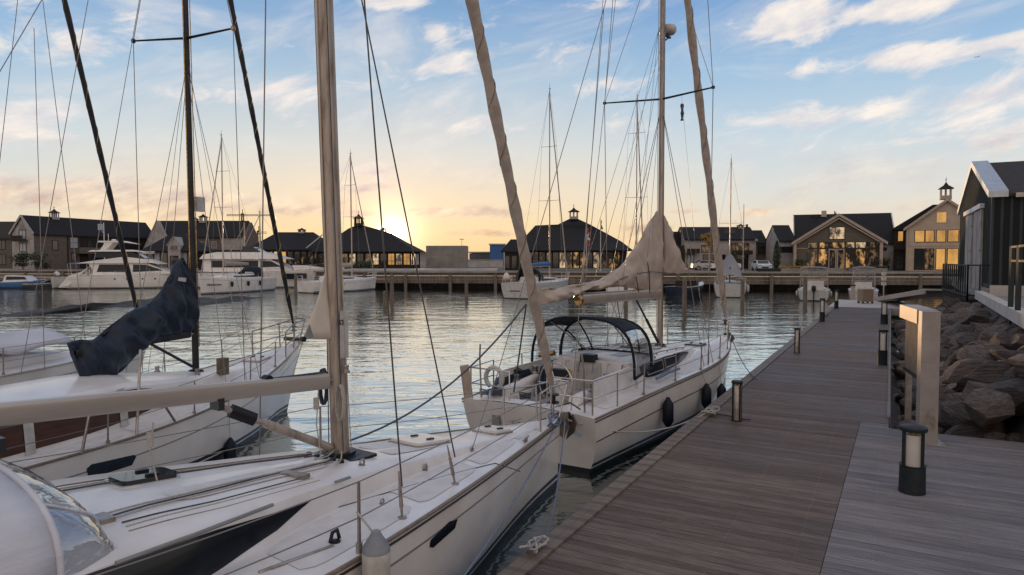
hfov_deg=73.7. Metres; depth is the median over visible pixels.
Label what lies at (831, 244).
window
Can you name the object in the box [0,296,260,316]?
rock spit
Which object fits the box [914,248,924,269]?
door
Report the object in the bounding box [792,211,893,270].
gabled hall
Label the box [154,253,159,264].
window
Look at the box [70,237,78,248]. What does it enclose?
window
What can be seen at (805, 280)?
mooring pile
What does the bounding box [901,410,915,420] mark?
boulder
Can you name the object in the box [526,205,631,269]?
pavilion
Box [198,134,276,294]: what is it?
sailboat
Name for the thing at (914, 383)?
boulder
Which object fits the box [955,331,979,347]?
boulder
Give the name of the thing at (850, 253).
window
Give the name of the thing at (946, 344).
boulder
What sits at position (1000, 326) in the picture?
boulder
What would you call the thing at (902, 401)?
boulder
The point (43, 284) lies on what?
rowing boat
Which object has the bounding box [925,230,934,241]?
window
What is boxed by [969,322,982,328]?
boulder
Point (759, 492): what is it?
pontoon
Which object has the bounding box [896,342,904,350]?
boulder
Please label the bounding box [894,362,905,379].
boulder
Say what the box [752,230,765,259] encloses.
garage house
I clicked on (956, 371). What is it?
boulder
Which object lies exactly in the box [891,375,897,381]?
boulder
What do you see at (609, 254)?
window
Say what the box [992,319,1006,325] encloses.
boulder
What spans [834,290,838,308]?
bollard light
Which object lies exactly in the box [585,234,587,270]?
flagpole
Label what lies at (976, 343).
boulder
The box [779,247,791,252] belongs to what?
window
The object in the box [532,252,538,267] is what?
window
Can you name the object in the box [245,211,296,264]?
sailboat
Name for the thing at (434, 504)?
sailboat
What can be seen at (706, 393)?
fender
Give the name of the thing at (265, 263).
window
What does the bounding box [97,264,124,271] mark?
window
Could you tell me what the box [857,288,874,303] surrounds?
locker
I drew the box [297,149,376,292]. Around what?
sailboat
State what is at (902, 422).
boulder
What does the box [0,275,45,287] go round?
day boat
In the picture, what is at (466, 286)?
mooring pile
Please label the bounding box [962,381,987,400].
boulder
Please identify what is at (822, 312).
bollard light
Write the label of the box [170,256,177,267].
window
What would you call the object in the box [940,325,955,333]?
boulder
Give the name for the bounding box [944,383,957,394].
boulder
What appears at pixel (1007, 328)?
boulder
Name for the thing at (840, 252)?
door
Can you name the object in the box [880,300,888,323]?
bollard light
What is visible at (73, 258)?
window
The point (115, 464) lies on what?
hull window
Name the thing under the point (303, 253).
window
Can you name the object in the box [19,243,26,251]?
window
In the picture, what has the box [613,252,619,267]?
window
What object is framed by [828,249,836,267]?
door
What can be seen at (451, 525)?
hull window
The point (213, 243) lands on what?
window
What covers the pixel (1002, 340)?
boulder
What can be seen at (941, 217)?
window
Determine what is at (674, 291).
launch
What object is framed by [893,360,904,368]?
boulder
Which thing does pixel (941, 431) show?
boulder
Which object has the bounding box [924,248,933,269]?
window
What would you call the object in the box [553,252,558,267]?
window
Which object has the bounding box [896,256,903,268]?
window
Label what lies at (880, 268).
planter
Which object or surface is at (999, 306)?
stone kerb
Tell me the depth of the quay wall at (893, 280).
84.95 m
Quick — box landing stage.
[828,300,904,317]
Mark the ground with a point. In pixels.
(500, 268)
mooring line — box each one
[464,431,552,574]
[545,421,565,534]
[568,413,706,432]
[730,334,756,379]
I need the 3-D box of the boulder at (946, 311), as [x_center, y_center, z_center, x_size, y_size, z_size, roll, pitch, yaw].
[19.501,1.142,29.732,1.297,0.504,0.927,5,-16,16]
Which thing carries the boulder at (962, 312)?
on the bank
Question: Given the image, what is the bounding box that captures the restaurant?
[251,228,322,265]
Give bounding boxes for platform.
[820,421,1023,574]
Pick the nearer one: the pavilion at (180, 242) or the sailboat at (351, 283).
the sailboat at (351, 283)
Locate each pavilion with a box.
[140,234,215,269]
[310,210,425,268]
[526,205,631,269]
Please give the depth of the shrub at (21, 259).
99.69 m
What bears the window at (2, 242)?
in the brick house at (5, 241)
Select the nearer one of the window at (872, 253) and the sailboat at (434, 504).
the sailboat at (434, 504)
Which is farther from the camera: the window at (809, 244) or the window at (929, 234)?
the window at (809, 244)
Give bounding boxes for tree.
[700,231,712,270]
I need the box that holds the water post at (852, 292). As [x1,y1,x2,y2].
[850,285,855,299]
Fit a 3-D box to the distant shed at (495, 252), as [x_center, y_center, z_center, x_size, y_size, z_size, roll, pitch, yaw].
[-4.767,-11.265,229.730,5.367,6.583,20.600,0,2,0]
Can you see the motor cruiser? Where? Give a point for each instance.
(56, 282)
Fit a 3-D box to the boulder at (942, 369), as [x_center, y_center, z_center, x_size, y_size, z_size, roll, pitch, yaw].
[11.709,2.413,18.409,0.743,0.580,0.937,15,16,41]
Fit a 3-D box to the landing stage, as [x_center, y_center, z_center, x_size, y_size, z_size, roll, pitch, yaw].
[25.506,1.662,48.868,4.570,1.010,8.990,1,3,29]
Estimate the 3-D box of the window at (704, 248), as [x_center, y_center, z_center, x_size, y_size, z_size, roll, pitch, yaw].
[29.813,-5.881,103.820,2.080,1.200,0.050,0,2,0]
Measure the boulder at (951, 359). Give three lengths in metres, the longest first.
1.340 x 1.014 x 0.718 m
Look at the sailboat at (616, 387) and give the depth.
14.67 m
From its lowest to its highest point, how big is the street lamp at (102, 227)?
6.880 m
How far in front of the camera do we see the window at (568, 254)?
100.88 m
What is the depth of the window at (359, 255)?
105.67 m
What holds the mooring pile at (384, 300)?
in the water
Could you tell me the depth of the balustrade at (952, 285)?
32.79 m
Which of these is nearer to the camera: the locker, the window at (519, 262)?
the locker
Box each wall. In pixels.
[0,270,957,290]
[414,260,502,266]
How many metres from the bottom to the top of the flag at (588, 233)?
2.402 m
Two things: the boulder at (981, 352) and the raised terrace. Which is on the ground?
the raised terrace
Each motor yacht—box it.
[59,234,196,288]
[198,246,344,287]
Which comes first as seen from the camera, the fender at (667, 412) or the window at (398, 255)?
the fender at (667, 412)
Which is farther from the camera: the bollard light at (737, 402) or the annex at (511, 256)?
the annex at (511, 256)
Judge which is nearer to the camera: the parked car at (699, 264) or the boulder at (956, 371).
the boulder at (956, 371)
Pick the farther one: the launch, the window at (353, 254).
the window at (353, 254)
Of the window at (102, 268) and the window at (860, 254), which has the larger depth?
the window at (860, 254)
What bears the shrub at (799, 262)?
on the ground
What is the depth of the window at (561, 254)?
100.88 m
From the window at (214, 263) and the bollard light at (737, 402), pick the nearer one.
the bollard light at (737, 402)
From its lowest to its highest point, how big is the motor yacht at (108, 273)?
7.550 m
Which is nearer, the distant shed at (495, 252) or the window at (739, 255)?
the window at (739, 255)
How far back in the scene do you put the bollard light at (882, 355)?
20.54 m
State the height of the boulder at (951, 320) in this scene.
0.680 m
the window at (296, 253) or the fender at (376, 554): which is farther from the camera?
the window at (296, 253)
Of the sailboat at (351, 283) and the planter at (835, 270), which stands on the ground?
the planter at (835, 270)
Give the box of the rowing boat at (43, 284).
[22,272,61,288]
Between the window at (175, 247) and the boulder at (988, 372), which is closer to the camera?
the boulder at (988, 372)
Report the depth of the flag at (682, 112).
16.91 m
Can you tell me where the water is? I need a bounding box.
[0,279,942,574]
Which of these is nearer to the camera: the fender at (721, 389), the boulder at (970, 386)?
the boulder at (970, 386)
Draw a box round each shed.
[415,253,425,259]
[468,252,489,259]
[489,244,505,259]
[957,161,1023,295]
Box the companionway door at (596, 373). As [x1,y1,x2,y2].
[576,360,600,389]
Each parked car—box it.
[691,260,714,269]
[706,260,740,269]
[751,260,771,270]
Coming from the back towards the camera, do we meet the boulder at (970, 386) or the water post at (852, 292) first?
the water post at (852, 292)
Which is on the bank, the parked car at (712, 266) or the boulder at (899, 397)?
the boulder at (899, 397)
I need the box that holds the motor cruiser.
[51,263,91,288]
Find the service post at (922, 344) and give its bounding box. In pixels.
[900,304,945,446]
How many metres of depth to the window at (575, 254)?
100.90 m
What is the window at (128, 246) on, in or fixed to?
in the brick house at (24, 234)
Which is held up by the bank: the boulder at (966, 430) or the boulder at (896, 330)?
the boulder at (896, 330)
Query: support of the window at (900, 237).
in the cream house at (926, 239)
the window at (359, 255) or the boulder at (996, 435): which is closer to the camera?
the boulder at (996, 435)
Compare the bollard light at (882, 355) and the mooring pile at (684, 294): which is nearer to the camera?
the bollard light at (882, 355)
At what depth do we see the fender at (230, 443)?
13.02 m
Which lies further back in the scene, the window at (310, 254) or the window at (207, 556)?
the window at (310, 254)
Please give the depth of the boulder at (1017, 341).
16.60 m
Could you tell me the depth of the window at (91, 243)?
114.40 m
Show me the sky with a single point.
(839, 106)
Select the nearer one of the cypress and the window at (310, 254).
the cypress
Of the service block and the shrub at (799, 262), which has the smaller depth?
the shrub at (799, 262)
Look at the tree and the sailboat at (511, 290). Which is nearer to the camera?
the sailboat at (511, 290)
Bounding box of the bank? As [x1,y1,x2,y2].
[890,301,1023,442]
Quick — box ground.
[0,259,957,271]
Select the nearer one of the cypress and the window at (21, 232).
the cypress
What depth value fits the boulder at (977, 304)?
27.47 m
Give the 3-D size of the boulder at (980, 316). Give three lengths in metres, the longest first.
1.315 x 0.859 x 0.753 m
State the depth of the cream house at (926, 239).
91.66 m
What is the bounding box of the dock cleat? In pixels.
[527,536,543,554]
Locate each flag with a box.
[587,228,589,245]
[680,104,683,120]
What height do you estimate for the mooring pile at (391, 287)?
5.501 m
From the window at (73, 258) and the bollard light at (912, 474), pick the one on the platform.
the bollard light at (912, 474)
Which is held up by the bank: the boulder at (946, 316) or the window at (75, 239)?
the boulder at (946, 316)
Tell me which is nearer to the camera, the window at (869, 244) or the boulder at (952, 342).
the boulder at (952, 342)
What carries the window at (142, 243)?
in the brick house at (24, 234)
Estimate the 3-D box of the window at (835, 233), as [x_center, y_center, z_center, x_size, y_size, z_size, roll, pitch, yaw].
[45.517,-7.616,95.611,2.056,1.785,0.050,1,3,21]
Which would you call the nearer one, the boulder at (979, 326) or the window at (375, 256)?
the boulder at (979, 326)
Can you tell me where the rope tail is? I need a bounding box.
[717,413,750,419]
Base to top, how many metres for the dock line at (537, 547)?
0.090 m
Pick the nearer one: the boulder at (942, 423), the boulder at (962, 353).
the boulder at (942, 423)
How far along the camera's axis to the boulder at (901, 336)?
30.92 m
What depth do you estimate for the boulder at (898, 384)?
20.13 m
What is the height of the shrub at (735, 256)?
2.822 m
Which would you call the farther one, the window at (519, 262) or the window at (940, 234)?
the window at (519, 262)
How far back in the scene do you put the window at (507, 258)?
96.90 m
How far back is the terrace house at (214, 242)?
122.34 m
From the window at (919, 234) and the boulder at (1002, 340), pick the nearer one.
the boulder at (1002, 340)
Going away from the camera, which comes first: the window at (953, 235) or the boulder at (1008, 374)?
the boulder at (1008, 374)
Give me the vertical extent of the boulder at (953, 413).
0.701 m
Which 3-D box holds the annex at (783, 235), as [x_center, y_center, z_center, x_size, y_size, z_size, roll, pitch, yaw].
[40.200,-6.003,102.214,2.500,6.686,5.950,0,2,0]
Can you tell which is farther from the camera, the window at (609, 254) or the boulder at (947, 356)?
the window at (609, 254)
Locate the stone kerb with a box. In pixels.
[974,291,1023,328]
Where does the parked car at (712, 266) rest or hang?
on the ground
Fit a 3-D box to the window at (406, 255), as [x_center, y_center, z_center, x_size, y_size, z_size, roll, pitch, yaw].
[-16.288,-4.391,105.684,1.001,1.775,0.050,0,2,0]
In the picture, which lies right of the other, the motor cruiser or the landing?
the landing
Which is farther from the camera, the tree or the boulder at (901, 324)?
the tree
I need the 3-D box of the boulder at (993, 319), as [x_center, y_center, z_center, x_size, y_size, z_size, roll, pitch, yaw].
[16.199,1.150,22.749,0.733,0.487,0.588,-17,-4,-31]
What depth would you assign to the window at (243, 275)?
79.15 m
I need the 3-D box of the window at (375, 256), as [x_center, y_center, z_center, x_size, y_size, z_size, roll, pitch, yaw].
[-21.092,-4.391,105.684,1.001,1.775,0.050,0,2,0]
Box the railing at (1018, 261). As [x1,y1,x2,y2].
[1007,244,1023,325]
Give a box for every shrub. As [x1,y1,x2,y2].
[5,251,32,269]
[24,252,50,269]
[353,259,380,268]
[732,253,742,264]
[792,257,810,265]
[878,257,890,269]
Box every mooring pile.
[294,274,296,293]
[383,291,386,306]
[390,274,393,301]
[465,277,467,296]
[624,287,627,306]
[682,277,686,311]
[740,280,744,303]
[803,277,807,304]
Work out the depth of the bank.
16.18 m
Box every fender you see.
[224,401,236,458]
[356,511,390,574]
[662,389,673,426]
[701,372,711,408]
[717,365,725,397]
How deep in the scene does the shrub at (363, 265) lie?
96.84 m
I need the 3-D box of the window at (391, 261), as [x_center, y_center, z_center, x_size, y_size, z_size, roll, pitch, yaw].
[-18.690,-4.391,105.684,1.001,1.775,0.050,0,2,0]
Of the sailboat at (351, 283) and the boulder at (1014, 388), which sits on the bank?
the boulder at (1014, 388)
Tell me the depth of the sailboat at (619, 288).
70.24 m
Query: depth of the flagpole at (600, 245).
91.79 m
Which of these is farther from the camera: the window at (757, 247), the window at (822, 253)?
the window at (757, 247)
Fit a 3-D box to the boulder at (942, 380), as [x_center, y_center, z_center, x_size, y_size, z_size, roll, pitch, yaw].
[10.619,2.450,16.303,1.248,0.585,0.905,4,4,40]
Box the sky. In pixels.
[0,0,1023,276]
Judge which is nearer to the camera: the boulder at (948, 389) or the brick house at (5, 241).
the boulder at (948, 389)
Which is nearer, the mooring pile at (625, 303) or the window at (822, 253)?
the mooring pile at (625, 303)
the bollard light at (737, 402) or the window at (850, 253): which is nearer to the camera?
the bollard light at (737, 402)
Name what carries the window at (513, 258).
in the annex at (511, 256)
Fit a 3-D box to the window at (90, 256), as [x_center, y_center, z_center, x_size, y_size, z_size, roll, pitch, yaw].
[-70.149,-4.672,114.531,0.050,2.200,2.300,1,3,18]
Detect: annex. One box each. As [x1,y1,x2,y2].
[501,239,521,269]
[765,225,795,267]
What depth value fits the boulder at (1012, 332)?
17.42 m
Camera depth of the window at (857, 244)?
94.61 m
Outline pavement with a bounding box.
[961,287,1023,307]
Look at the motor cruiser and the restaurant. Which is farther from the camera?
the restaurant
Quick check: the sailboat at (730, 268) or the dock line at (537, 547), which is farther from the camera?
the sailboat at (730, 268)
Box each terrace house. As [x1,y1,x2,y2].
[143,214,258,255]
[673,224,757,269]
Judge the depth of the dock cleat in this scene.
7.38 m
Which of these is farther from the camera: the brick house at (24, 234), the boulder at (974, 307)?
the brick house at (24, 234)
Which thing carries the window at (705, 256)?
in the terrace house at (701, 251)
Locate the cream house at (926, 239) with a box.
[892,179,959,270]
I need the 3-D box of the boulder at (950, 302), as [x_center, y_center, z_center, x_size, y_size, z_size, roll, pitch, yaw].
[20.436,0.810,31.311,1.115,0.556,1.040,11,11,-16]
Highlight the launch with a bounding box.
[665,280,703,296]
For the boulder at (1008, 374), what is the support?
on the bank
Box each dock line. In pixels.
[519,535,548,553]
[701,406,720,414]
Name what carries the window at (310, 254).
in the restaurant
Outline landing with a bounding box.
[942,292,977,302]
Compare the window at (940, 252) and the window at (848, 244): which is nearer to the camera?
the window at (940, 252)
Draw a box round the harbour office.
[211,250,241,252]
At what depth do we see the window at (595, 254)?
100.88 m
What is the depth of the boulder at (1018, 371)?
13.13 m
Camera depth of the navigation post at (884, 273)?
51.83 m
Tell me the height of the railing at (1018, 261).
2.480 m
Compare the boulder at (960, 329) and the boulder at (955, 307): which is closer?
the boulder at (960, 329)
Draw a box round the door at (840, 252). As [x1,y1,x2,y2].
[837,249,844,267]
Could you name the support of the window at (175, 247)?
in the pavilion at (180, 242)
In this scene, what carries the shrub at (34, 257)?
on the ground
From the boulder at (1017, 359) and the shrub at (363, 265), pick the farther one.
the shrub at (363, 265)
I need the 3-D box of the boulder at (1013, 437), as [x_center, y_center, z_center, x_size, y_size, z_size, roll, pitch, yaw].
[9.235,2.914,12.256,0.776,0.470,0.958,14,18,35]
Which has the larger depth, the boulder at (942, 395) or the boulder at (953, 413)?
the boulder at (942, 395)
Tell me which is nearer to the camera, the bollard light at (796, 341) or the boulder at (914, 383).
the boulder at (914, 383)
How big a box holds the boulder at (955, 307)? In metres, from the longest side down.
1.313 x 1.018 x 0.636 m
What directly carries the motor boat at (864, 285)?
on the water
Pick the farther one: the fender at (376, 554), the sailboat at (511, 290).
the sailboat at (511, 290)
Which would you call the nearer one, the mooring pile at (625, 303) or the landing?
the landing
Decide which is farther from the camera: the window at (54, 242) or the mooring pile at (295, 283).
the window at (54, 242)
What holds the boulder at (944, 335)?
on the bank
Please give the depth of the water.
33.10 m
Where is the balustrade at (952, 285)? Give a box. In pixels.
[942,264,989,300]
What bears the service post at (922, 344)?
on the platform
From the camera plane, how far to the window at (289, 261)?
106.37 m
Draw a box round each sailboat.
[0,0,145,385]
[0,0,306,480]
[0,0,580,574]
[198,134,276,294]
[231,222,257,250]
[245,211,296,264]
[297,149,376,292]
[460,0,734,473]
[501,88,569,298]
[606,95,647,290]
[714,159,745,297]
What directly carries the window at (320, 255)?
in the pavilion at (398, 251)
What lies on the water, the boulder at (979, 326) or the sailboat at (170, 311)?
the sailboat at (170, 311)
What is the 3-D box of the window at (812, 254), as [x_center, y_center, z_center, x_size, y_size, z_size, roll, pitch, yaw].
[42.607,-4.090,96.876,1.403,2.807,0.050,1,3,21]
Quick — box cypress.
[772,240,780,267]
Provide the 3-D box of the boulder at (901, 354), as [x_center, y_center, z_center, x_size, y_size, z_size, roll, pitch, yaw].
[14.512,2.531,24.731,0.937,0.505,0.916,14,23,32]
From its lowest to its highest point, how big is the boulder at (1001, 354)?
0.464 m
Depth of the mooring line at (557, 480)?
9.87 m
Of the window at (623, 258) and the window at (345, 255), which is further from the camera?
the window at (345, 255)
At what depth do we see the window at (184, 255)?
100.17 m
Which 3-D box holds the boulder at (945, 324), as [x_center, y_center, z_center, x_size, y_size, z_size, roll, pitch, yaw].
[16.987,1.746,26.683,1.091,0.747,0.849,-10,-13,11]
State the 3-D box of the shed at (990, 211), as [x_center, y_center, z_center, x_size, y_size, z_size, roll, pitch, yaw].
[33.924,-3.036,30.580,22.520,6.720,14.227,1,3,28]
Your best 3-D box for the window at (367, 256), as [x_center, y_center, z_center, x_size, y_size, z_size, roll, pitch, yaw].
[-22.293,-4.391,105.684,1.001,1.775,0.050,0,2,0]
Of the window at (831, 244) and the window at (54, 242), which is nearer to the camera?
the window at (831, 244)
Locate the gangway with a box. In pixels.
[874,289,943,300]
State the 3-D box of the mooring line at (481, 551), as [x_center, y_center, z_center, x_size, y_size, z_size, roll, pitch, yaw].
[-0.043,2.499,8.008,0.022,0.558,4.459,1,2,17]
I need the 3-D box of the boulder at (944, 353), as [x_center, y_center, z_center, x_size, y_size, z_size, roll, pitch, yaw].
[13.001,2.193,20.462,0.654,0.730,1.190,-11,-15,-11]
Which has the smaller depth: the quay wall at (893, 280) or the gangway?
the gangway
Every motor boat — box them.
[796,266,831,300]
[848,266,878,299]
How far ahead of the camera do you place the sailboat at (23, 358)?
15.96 m
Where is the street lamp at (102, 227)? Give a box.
[98,222,104,258]
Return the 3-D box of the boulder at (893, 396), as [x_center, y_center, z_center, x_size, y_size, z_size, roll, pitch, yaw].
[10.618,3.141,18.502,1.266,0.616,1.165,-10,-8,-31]
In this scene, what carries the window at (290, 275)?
in the motor yacht at (250, 256)
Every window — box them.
[0,240,5,249]
[0,254,5,264]
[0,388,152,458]
[0,459,112,542]
[19,230,25,239]
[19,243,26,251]
[52,240,57,249]
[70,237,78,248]
[71,252,76,260]
[86,501,309,574]
[87,239,99,247]
[87,254,99,265]
[87,455,135,474]
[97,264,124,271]
[124,240,133,249]
[133,264,162,271]
[139,241,145,249]
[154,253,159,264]
[161,253,166,266]
[170,245,177,249]
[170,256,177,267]
[182,253,186,262]
[211,241,216,248]
[211,261,257,266]
[234,275,257,276]
[260,261,279,266]
[286,273,306,278]
[287,251,292,263]
[294,251,299,263]
[301,251,306,263]
[308,251,313,263]
[318,253,323,264]
[342,253,347,262]
[349,253,355,263]
[357,253,362,260]
[365,253,370,264]
[372,253,378,264]
[380,253,386,264]
[388,253,394,264]
[396,253,401,264]
[403,253,409,264]
[430,519,457,547]
[505,256,509,268]
[511,256,516,268]
[518,256,521,268]
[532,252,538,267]
[539,252,544,267]
[546,252,551,267]
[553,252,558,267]
[559,252,565,267]
[566,252,571,267]
[573,252,578,267]
[580,252,585,267]
[587,252,592,267]
[593,252,598,267]
[601,252,605,267]
[607,252,612,267]
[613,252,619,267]
[620,252,626,265]
[640,352,687,377]
[687,254,693,268]
[701,245,713,252]
[703,254,713,268]
[731,243,748,252]
[737,254,747,268]
[756,246,765,251]
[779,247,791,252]
[807,242,817,247]
[807,249,817,268]
[818,242,827,247]
[818,249,827,268]
[829,227,844,239]
[829,242,844,247]
[845,249,854,268]
[846,242,854,247]
[855,242,865,247]
[855,249,865,265]
[866,248,878,265]
[867,242,878,247]
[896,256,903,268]
[897,231,903,241]
[914,230,924,241]
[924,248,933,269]
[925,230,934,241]
[935,248,945,269]
[936,212,946,222]
[936,230,945,241]
[947,229,958,241]
[947,248,958,269]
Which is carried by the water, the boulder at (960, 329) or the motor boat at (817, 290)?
the motor boat at (817, 290)
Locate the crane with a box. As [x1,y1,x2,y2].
[226,209,269,220]
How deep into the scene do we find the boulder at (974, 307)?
27.19 m
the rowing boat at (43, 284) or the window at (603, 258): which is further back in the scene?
the window at (603, 258)
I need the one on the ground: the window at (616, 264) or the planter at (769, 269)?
the planter at (769, 269)
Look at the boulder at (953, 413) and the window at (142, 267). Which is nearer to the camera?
the boulder at (953, 413)
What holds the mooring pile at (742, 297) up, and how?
in the water
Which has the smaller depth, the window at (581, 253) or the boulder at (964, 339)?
the boulder at (964, 339)
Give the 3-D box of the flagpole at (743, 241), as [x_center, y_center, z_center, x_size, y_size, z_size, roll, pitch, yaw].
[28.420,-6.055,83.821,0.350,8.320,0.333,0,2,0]
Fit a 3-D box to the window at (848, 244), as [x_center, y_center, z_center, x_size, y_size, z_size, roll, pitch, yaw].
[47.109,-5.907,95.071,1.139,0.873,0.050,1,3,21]
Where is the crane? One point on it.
(246, 215)
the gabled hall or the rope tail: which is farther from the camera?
the gabled hall
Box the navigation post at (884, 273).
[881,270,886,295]
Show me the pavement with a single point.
(971, 292)
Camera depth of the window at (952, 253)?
90.45 m
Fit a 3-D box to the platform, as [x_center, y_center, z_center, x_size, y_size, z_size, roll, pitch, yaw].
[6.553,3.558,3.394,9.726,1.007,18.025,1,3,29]
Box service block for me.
[426,246,467,268]
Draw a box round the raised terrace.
[343,269,497,270]
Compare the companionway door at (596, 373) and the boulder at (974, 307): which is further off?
the boulder at (974, 307)
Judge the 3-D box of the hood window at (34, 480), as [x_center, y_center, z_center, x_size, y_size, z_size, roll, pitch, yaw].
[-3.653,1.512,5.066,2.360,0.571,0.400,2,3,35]
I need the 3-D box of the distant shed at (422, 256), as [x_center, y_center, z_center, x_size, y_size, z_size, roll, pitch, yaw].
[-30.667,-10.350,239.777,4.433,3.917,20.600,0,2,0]
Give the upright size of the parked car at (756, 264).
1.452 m
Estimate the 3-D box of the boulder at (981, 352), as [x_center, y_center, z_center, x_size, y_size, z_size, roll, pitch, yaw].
[11.273,1.719,16.042,1.014,0.795,1.064,1,2,12]
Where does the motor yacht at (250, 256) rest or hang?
on the water
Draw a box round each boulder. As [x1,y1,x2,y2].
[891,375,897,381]
[891,393,899,401]
[893,327,905,334]
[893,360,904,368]
[894,322,905,327]
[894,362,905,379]
[894,380,904,388]
[895,391,915,401]
[895,420,915,429]
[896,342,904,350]
[897,333,904,340]
[898,349,904,359]
[900,394,915,411]
[901,379,916,392]
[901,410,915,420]
[912,384,946,408]
[938,401,951,429]
[938,427,946,433]
[939,366,948,376]
[939,377,948,383]
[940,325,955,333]
[940,329,952,344]
[940,349,952,361]
[940,400,1006,433]
[941,313,955,319]
[941,323,951,327]
[942,308,953,313]
[942,350,955,360]
[943,336,952,348]
[943,359,985,383]
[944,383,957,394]
[944,425,984,437]
[945,298,962,307]
[945,348,960,365]
[945,392,962,400]
[946,314,955,324]
[949,332,965,346]
[950,302,971,312]
[950,325,974,335]
[950,344,959,350]
[951,361,1011,391]
[955,308,973,319]
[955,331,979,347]
[956,344,978,360]
[959,309,992,324]
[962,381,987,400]
[963,341,988,346]
[963,388,1014,426]
[965,306,982,309]
[968,343,1007,360]
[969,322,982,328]
[971,302,984,306]
[975,323,993,330]
[977,328,1006,341]
[984,323,1008,330]
[984,432,1005,440]
[985,378,1023,415]
[989,314,999,323]
[989,332,1015,349]
[989,349,1023,360]
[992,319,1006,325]
[995,366,1015,381]
[1002,325,1019,331]
[1004,432,1019,441]
[1005,327,1023,337]
[1007,354,1023,366]
[1010,333,1023,349]
[1014,365,1023,377]
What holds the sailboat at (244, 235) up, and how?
on the water
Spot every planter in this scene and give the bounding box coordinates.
[758,268,780,271]
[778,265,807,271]
[823,268,843,271]
[849,266,887,271]
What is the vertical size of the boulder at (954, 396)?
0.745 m
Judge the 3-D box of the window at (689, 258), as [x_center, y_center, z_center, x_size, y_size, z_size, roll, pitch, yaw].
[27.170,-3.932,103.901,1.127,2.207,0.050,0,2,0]
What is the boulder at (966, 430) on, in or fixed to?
on the boulder
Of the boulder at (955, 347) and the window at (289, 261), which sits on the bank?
the boulder at (955, 347)
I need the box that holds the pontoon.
[497,306,890,574]
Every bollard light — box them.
[731,380,742,421]
[794,328,800,352]
[819,298,824,321]
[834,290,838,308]
[877,329,887,365]
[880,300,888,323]
[898,423,927,495]
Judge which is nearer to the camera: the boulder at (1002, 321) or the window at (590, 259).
the boulder at (1002, 321)
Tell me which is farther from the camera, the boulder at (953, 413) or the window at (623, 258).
the window at (623, 258)
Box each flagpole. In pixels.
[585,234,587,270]
[599,219,601,270]
[742,210,743,271]
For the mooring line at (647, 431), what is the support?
attached to the dock cleat
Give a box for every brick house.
[0,221,15,267]
[8,207,150,268]
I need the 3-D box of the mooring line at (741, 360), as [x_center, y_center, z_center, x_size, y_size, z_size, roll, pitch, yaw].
[6.674,1.952,19.782,0.024,0.755,4.064,0,2,8]
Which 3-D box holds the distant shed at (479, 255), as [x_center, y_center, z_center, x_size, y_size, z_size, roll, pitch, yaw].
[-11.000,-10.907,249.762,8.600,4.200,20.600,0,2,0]
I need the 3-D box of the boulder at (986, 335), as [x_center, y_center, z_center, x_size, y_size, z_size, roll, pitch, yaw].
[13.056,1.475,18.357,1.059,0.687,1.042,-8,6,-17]
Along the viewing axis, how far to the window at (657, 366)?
15.29 m
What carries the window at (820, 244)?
in the gabled hall
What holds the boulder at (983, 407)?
on the boulder at (953, 413)
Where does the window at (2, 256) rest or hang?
in the brick house at (5, 241)
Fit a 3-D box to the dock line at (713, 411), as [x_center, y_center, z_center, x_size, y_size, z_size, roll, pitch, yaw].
[4.083,2.526,13.994,0.278,0.094,0.600,1,3,29]
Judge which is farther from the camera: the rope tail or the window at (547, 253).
the window at (547, 253)
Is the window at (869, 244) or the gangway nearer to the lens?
the gangway
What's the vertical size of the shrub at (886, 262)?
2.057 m
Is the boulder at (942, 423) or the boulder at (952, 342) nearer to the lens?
the boulder at (942, 423)
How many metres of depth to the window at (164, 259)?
100.17 m
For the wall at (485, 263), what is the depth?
134.92 m
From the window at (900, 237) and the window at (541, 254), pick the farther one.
the window at (541, 254)
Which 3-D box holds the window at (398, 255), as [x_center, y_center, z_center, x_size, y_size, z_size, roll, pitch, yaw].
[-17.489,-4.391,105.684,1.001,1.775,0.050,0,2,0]
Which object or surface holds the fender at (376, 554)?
hanging from the sailboat at (434, 504)
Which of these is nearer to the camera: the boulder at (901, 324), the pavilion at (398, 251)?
the boulder at (901, 324)
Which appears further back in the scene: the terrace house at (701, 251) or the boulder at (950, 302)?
the terrace house at (701, 251)

